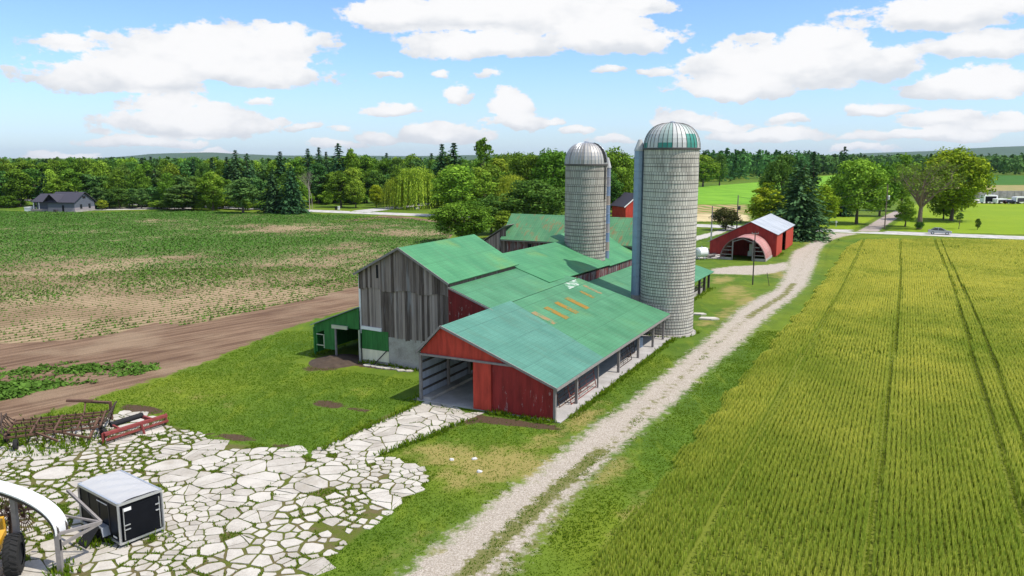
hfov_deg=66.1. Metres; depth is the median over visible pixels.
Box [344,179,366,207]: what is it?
broadleaf tree
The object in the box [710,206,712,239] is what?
utility pole
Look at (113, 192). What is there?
broadleaf tree
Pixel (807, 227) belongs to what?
spruce tree
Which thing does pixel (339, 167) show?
spruce tree
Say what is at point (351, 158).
broadleaf tree
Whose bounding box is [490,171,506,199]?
broadleaf tree
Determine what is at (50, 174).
broadleaf tree
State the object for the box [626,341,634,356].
farm gate
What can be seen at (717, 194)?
young crop field
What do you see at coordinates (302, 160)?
broadleaf tree
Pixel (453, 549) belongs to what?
gravel lane
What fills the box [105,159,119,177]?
broadleaf tree
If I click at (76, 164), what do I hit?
broadleaf tree
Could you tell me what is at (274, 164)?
broadleaf tree
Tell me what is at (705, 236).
road
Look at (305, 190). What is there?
broadleaf tree
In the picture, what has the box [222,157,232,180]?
spruce tree
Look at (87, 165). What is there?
broadleaf tree
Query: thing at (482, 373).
sliding door
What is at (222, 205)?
shrub
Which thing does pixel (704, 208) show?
thin crop field
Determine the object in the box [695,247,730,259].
yard pad
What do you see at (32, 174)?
broadleaf tree
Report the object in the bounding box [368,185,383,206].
broadleaf tree
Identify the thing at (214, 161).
broadleaf tree
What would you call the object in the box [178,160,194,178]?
pine tree
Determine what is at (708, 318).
concrete slab
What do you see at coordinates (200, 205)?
shrub
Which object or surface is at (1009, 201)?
parked car
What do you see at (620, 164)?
broadleaf tree
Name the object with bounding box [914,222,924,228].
shrub
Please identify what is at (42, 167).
broadleaf tree
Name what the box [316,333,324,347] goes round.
window frame
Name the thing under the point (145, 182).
broadleaf tree
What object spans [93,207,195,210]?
house drive
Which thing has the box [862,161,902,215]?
broadleaf tree
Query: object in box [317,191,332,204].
shrub
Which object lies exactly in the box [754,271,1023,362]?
wheat
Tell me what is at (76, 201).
bungalow
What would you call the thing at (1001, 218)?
bright lawn
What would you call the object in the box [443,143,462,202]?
spruce tree
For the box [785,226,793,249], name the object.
sliding door
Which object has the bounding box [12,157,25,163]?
broadleaf tree
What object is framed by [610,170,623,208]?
broadleaf tree
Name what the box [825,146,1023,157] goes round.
hills
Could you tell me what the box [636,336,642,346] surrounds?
barrel
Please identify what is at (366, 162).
broadleaf tree
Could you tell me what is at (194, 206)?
shrub
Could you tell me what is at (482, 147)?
broadleaf tree
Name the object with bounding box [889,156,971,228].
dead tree
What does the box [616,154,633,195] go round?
broadleaf tree
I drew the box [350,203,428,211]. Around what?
side road
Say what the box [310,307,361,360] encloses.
green lean to
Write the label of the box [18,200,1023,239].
road
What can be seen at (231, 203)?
shrub
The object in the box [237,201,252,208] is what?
shrub
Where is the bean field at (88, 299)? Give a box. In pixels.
[0,211,451,343]
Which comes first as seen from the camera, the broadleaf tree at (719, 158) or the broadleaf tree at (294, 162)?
the broadleaf tree at (294, 162)
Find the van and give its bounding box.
[992,198,1007,203]
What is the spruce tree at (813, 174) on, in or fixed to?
on the ground at (349, 206)
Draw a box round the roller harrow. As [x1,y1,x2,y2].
[100,412,168,443]
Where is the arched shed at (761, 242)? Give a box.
[719,234,771,261]
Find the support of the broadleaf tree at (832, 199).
on the ground at (349, 206)
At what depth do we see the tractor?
31.16 m
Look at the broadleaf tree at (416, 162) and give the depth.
345.19 m
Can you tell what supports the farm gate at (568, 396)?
on the cattle shed at (525, 343)
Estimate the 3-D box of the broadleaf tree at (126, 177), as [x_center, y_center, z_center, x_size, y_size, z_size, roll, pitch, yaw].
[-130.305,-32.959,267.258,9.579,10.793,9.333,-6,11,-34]
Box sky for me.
[0,0,1023,157]
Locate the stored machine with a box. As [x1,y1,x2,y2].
[748,244,755,255]
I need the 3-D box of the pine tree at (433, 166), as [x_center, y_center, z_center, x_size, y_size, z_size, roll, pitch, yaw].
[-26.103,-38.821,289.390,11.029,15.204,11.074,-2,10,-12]
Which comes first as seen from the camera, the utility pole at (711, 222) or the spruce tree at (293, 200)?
the utility pole at (711, 222)
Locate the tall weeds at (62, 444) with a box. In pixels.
[2,252,783,575]
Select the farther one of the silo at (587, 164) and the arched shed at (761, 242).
the arched shed at (761, 242)
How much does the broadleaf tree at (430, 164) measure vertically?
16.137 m
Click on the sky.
(79, 78)
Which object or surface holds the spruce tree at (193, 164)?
on the ground at (349, 206)
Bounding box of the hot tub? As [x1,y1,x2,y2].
[24,207,35,210]
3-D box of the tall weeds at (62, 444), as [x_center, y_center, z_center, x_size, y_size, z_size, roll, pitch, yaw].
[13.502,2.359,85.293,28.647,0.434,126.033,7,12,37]
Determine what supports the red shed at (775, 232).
on the ground at (349, 206)
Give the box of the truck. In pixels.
[1011,196,1023,203]
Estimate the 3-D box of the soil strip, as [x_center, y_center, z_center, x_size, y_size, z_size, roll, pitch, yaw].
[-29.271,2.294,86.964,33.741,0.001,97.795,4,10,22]
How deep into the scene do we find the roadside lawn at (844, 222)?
202.08 m
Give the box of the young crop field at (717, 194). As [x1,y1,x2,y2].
[698,174,862,208]
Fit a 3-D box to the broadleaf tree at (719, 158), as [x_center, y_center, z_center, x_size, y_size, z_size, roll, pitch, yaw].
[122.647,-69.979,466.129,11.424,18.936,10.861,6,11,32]
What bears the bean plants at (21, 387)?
on the soil strip
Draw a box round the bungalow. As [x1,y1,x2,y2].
[31,191,95,211]
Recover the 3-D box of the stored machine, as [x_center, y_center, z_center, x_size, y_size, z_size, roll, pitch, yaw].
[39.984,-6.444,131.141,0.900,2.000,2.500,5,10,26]
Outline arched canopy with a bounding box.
[0,480,101,574]
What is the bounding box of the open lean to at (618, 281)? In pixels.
[589,265,713,297]
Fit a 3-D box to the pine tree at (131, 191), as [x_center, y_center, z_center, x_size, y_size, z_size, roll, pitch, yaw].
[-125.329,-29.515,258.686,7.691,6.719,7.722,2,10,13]
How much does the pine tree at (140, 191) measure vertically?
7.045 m
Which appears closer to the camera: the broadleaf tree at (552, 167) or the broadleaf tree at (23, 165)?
the broadleaf tree at (552, 167)
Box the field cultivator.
[0,399,116,449]
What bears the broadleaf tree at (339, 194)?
on the ground at (349, 206)
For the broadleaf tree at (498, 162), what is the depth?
280.99 m
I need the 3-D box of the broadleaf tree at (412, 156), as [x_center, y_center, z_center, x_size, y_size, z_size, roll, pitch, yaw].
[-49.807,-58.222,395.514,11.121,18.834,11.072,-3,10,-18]
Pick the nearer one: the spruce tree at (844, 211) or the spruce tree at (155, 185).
the spruce tree at (844, 211)
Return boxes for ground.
[0,158,1023,248]
[697,213,757,221]
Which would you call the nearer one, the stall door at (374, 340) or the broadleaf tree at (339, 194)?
the stall door at (374, 340)
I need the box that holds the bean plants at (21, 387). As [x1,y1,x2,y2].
[0,359,160,400]
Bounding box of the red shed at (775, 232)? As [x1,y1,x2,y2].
[709,214,794,256]
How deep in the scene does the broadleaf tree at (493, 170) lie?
264.14 m
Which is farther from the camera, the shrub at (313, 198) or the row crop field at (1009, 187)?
the row crop field at (1009, 187)
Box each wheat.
[587,356,1023,575]
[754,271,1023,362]
[827,238,1023,274]
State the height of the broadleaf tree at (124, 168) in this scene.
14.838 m
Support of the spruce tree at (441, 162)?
on the ground at (349, 206)
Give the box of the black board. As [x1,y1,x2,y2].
[78,522,98,548]
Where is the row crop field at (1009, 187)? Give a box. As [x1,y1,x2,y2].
[958,185,1023,190]
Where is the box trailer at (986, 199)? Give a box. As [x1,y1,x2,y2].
[979,195,997,203]
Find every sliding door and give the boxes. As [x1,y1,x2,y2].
[473,362,491,410]
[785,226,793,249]
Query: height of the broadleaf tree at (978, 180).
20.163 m
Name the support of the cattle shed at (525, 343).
on the lawn at (727, 291)
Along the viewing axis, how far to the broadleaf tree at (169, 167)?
292.47 m
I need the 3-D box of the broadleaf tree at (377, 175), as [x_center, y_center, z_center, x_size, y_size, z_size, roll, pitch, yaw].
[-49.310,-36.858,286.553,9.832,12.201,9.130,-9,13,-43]
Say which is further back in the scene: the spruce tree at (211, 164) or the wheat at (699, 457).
the spruce tree at (211, 164)
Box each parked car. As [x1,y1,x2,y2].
[928,227,951,234]
[1003,200,1016,203]
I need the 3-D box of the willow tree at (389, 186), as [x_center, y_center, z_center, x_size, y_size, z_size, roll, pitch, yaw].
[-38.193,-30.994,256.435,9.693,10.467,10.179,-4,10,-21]
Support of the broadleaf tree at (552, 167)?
on the ground at (349, 206)
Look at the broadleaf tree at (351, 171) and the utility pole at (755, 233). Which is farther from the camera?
the broadleaf tree at (351, 171)
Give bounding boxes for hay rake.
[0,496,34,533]
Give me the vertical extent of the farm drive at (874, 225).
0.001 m
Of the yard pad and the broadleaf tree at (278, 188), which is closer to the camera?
the yard pad
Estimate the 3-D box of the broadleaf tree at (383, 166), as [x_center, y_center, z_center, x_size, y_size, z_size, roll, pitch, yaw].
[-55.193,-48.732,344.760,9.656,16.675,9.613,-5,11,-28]
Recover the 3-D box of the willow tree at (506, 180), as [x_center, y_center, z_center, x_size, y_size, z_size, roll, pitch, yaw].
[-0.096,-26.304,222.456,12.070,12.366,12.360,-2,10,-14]
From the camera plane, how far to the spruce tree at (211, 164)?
300.67 m
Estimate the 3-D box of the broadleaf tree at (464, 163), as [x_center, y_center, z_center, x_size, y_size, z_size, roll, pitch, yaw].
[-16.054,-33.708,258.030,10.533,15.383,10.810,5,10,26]
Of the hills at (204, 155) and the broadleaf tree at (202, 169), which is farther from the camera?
the hills at (204, 155)
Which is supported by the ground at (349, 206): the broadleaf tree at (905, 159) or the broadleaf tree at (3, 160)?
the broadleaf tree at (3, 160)
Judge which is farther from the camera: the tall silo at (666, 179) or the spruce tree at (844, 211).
the spruce tree at (844, 211)
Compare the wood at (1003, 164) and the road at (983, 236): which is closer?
the road at (983, 236)
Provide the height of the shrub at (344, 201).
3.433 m
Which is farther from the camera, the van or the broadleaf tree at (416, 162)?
the broadleaf tree at (416, 162)
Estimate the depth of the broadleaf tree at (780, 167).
194.30 m
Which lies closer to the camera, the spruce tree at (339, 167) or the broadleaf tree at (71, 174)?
the broadleaf tree at (71, 174)
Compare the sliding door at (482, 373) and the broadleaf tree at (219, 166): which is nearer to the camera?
the sliding door at (482, 373)
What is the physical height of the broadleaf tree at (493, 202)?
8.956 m
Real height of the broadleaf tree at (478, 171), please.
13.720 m
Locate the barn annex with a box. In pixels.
[484,224,512,252]
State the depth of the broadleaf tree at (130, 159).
352.85 m
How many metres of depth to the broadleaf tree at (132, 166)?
305.26 m
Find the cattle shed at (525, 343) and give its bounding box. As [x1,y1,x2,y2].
[413,269,670,422]
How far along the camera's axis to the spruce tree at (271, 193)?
234.13 m
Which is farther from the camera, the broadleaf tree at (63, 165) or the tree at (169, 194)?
the broadleaf tree at (63, 165)
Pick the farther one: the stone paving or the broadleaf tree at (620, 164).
the broadleaf tree at (620, 164)
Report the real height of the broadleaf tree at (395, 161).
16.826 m
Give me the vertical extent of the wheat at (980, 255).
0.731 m
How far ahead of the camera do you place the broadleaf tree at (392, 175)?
278.37 m
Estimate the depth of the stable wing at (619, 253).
88.22 m
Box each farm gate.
[557,378,581,407]
[567,368,596,404]
[620,344,631,367]
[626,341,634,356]
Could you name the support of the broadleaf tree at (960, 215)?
on the bright lawn at (1001, 218)
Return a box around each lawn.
[27,249,837,575]
[820,216,878,228]
[886,203,1023,233]
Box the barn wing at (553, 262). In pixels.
[503,241,608,282]
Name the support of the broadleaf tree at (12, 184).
on the ground at (349, 206)
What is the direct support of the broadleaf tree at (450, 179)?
on the ground at (349, 206)
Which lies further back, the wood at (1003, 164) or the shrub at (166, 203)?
the wood at (1003, 164)
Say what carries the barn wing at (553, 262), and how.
on the lawn at (727, 291)
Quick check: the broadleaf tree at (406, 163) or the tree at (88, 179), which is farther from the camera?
the broadleaf tree at (406, 163)
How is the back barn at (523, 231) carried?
on the lawn at (727, 291)
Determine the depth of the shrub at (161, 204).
251.05 m
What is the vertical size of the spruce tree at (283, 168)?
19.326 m
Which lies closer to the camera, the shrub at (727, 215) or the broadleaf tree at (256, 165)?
the shrub at (727, 215)
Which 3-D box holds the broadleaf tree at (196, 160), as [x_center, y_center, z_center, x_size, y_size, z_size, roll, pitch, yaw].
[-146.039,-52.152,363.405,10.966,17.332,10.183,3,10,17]
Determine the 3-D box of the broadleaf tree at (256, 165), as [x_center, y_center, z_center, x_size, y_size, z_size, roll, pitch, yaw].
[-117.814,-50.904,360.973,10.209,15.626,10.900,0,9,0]
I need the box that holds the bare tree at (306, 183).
[296,172,314,208]
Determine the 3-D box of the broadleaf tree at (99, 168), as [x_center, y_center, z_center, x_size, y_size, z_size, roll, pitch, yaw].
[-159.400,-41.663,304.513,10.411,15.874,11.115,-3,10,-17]
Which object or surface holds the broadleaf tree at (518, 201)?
on the ground at (349, 206)
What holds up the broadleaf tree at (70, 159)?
on the ground at (349, 206)
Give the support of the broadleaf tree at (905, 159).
on the bright lawn at (1001, 218)
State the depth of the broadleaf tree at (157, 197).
255.24 m
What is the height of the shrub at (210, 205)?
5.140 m
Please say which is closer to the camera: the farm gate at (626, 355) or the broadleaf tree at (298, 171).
the farm gate at (626, 355)
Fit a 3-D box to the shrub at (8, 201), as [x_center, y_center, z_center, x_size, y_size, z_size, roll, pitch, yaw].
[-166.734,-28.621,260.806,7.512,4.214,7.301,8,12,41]
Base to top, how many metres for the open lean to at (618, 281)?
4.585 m
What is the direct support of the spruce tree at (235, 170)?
on the ground at (349, 206)
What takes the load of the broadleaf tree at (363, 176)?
on the ground at (349, 206)
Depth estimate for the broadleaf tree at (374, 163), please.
343.30 m
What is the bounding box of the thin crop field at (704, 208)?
[697,204,750,213]
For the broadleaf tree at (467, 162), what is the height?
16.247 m
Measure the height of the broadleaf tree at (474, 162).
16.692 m
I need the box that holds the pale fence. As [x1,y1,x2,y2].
[976,191,1023,197]
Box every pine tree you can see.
[0,171,16,196]
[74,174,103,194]
[89,186,107,201]
[99,195,117,208]
[121,188,142,207]
[131,188,148,208]
[144,162,159,175]
[146,186,160,207]
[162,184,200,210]
[172,175,190,207]
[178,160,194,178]
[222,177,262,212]
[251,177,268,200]
[258,164,274,185]
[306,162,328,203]
[382,173,389,190]
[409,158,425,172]
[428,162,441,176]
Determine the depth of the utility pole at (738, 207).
179.48 m
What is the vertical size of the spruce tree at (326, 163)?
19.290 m
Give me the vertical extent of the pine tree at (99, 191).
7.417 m
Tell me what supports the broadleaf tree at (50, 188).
on the ground at (349, 206)
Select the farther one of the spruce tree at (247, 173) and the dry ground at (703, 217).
the spruce tree at (247, 173)
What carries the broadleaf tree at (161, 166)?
on the ground at (349, 206)
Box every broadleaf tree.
[0,157,9,166]
[0,162,20,190]
[2,168,34,206]
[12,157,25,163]
[15,160,34,199]
[17,168,41,205]
[32,162,56,183]
[35,168,57,191]
[41,176,79,193]
[46,159,62,182]
[55,159,74,178]
[57,168,88,191]
[66,157,76,170]
[68,159,84,171]
[79,158,99,174]
[84,160,110,180]
[88,175,111,193]
[95,200,107,209]
[104,169,127,206]
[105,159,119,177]
[105,186,130,208]
[108,163,132,186]
[113,158,123,166]
[116,175,136,206]
[119,157,140,166]
[123,161,138,173]
[126,167,153,206]
[136,161,153,183]
[147,200,160,208]
[148,170,165,192]
[152,194,164,208]
[156,158,172,173]
[156,172,177,199]
[160,163,186,184]
[176,158,186,169]
[184,176,201,196]
[187,156,202,172]
[191,177,203,196]
[194,162,212,176]
[195,170,226,210]
[201,157,221,177]
[201,173,222,194]
[211,158,229,176]
[215,177,230,206]
[246,161,261,176]
[259,184,284,197]
[264,158,286,182]
[276,173,299,187]
[283,162,293,172]
[290,158,303,166]
[293,164,311,191]
[297,180,310,199]
[300,156,314,166]
[322,170,346,203]
[324,173,352,206]
[341,168,363,202]
[343,147,361,180]
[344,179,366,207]
[354,172,377,202]
[357,155,377,173]
[364,170,387,196]
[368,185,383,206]
[371,157,382,184]
[376,158,393,181]
[386,158,406,173]
[387,165,401,181]
[402,158,413,167]
[403,153,423,164]
[425,159,435,170]
[427,199,496,236]
[430,164,483,204]
[456,159,470,167]
[456,162,474,196]
[463,167,492,188]
[470,158,485,167]
[471,170,500,200]
[471,194,515,233]
[474,137,493,166]
[478,162,501,186]
[486,154,503,170]
[486,158,513,175]
[488,210,510,233]
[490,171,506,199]
[498,179,564,214]
[500,152,512,169]
[504,151,546,196]
[528,147,566,210]
[605,146,633,203]
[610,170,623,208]
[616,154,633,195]
[698,154,721,186]
[713,154,727,185]
[744,182,786,219]
[758,153,806,216]
[804,184,842,221]
[821,157,892,223]
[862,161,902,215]
[888,152,921,201]
[894,196,916,226]
[913,144,998,220]
[924,189,968,219]
[955,212,963,228]
[975,218,981,229]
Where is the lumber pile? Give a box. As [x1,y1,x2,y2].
[704,253,723,258]
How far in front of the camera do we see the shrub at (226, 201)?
254.14 m
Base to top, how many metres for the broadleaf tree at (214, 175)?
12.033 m
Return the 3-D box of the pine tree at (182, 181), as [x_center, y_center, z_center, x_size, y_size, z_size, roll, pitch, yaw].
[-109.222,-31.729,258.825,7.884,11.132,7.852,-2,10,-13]
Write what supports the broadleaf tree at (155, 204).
on the ground at (349, 206)
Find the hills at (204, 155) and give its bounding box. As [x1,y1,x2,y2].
[96,152,539,159]
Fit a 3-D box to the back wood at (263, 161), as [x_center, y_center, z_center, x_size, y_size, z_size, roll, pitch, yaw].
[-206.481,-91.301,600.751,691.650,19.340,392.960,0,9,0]
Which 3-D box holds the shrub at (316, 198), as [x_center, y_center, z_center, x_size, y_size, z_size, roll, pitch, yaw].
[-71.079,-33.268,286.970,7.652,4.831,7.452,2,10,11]
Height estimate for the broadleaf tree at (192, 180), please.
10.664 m
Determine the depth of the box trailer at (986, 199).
284.21 m
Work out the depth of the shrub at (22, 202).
266.92 m
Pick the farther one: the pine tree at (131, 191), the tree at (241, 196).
the pine tree at (131, 191)
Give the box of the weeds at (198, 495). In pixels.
[0,419,471,575]
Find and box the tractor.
[0,516,25,575]
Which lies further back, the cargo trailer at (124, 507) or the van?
the van
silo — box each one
[564,141,610,276]
[631,121,700,337]
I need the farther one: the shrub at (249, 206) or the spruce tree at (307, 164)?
the spruce tree at (307, 164)
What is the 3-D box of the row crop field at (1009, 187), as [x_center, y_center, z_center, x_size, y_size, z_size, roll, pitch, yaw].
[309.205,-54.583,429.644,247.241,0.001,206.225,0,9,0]
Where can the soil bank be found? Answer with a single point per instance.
(404, 217)
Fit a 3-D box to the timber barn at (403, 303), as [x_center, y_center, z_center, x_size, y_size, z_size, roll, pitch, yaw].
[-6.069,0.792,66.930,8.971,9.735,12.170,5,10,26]
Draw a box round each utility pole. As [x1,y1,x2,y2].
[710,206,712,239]
[736,195,740,227]
[752,232,758,284]
[884,184,889,228]
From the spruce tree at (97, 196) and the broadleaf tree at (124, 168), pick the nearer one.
the spruce tree at (97, 196)
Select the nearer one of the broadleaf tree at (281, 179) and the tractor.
the tractor
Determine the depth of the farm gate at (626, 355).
63.90 m
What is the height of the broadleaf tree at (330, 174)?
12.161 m
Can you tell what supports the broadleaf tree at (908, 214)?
on the bright lawn at (1001, 218)
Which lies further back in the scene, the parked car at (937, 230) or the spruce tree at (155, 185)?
the spruce tree at (155, 185)
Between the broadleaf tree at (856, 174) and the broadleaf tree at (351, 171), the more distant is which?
the broadleaf tree at (351, 171)
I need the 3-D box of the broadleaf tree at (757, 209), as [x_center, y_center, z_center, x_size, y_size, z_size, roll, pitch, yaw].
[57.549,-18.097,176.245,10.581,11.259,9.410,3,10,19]
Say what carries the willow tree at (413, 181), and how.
on the ground at (349, 206)
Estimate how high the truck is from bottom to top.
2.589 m
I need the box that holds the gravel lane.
[366,233,863,575]
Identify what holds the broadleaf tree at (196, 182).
on the ground at (349, 206)
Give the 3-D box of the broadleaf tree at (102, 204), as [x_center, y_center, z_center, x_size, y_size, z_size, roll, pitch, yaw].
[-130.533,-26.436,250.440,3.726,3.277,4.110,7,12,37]
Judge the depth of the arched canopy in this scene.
31.68 m
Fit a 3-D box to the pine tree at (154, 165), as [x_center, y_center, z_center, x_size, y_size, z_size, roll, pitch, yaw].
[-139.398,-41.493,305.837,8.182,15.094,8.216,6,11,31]
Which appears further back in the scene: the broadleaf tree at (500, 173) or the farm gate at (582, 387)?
the broadleaf tree at (500, 173)
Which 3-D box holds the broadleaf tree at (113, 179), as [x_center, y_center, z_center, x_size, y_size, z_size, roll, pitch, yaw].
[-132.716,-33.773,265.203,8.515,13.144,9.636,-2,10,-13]
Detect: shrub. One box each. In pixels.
[0,195,20,207]
[14,199,28,206]
[118,198,137,207]
[158,200,171,208]
[162,196,181,209]
[184,198,203,209]
[195,198,205,208]
[203,196,220,208]
[217,202,227,208]
[224,196,231,207]
[227,198,249,209]
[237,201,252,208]
[248,201,258,208]
[305,193,315,204]
[311,191,323,202]
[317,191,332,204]
[336,198,349,203]
[710,207,741,229]
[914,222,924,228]
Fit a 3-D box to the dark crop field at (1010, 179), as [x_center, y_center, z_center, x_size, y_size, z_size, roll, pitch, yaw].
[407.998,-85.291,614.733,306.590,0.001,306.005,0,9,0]
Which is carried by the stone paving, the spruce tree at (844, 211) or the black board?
the black board
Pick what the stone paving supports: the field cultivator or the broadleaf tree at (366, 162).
the field cultivator
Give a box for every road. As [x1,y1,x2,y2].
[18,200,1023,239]
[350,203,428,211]
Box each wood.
[2,155,485,168]
[699,147,819,181]
[802,151,1023,174]
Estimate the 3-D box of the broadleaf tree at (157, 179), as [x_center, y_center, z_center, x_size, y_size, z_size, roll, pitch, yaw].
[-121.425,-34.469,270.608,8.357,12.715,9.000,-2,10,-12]
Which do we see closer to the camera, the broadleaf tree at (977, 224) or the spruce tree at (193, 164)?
the broadleaf tree at (977, 224)
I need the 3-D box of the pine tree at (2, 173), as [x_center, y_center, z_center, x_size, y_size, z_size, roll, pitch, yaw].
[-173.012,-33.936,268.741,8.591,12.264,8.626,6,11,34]
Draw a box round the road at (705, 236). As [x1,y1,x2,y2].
[696,227,734,242]
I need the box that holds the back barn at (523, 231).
[500,213,632,268]
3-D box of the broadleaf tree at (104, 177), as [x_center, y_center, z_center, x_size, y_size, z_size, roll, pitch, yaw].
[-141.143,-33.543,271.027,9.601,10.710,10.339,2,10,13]
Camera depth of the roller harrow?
47.39 m
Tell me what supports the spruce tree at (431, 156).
on the ground at (349, 206)
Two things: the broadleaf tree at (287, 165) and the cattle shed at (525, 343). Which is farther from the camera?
the broadleaf tree at (287, 165)
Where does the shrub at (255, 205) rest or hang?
on the ground at (349, 206)
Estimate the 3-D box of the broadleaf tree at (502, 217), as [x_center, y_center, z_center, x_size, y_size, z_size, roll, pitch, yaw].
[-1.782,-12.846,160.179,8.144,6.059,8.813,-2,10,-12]
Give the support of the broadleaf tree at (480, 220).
on the ground at (349, 206)
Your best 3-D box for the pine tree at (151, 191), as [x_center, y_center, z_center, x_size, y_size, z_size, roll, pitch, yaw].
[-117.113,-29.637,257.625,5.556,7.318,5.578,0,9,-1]
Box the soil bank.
[326,215,436,222]
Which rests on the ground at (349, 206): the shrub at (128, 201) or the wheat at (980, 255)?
the shrub at (128, 201)
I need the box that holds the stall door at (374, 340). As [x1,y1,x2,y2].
[362,329,388,351]
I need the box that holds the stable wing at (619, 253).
[550,233,631,273]
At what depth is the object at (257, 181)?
257.01 m
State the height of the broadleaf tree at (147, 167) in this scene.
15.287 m
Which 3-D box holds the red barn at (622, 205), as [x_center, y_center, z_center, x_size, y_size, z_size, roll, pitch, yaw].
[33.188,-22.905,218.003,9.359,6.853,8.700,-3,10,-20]
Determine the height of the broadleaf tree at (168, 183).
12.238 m
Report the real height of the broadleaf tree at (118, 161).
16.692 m
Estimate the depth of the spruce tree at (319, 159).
308.82 m
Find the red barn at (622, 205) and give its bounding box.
[610,192,632,217]
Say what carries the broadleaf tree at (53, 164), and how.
on the ground at (349, 206)
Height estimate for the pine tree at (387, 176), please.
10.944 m
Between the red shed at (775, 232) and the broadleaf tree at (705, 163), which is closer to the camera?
the red shed at (775, 232)
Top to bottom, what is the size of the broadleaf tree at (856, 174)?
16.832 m
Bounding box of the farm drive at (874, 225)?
[851,210,904,231]
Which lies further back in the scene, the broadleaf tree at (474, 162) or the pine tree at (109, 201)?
the broadleaf tree at (474, 162)
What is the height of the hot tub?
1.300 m
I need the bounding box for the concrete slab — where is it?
[699,317,718,319]
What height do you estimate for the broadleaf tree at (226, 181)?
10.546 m
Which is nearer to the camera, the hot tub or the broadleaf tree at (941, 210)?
the broadleaf tree at (941, 210)
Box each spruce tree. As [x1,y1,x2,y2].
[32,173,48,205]
[93,193,106,208]
[146,169,158,206]
[189,159,198,179]
[209,158,216,171]
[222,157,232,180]
[223,150,243,182]
[241,153,257,203]
[248,160,256,176]
[253,168,283,213]
[272,151,287,179]
[273,164,311,214]
[302,149,315,186]
[314,147,324,188]
[322,152,331,178]
[328,143,350,202]
[426,153,434,168]
[430,144,448,204]
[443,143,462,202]
[765,160,838,242]
[804,151,821,216]
[829,146,854,216]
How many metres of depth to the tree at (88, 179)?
265.89 m
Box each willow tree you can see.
[379,178,409,208]
[388,165,444,209]
[493,174,523,207]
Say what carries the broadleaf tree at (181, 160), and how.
on the ground at (349, 206)
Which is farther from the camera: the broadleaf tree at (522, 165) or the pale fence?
the pale fence
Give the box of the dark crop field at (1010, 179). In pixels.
[955,175,1023,185]
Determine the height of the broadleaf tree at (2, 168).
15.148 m
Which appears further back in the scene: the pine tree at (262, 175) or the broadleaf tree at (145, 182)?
the pine tree at (262, 175)
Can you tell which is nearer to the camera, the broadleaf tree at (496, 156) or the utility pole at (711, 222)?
the utility pole at (711, 222)
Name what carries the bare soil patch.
on the lawn at (727, 291)
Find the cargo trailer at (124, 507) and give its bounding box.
[77,470,164,545]
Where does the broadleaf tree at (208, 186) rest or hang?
on the ground at (349, 206)
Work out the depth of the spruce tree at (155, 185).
267.64 m
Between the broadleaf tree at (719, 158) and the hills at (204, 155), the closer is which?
the broadleaf tree at (719, 158)
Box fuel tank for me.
[696,246,708,258]
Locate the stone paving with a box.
[0,401,484,575]
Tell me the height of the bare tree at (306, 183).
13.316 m
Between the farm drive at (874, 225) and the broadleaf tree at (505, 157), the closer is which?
the farm drive at (874, 225)
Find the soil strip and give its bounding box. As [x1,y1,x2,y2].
[0,287,358,441]
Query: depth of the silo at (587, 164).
82.41 m
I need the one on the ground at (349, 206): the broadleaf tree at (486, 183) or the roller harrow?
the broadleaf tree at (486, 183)
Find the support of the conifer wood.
on the ground at (349, 206)
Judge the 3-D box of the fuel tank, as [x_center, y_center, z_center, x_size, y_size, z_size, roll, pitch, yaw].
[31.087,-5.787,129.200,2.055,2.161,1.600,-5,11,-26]
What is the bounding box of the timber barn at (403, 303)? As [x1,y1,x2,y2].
[352,234,518,368]
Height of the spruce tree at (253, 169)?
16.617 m
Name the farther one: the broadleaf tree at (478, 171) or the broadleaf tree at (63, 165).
the broadleaf tree at (63, 165)
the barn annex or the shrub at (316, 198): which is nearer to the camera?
the barn annex
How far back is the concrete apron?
62.25 m
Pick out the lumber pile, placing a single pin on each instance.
(711, 255)
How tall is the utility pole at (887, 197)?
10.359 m
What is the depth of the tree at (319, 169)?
282.26 m
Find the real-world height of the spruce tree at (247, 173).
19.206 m
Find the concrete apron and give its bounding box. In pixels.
[363,364,413,371]

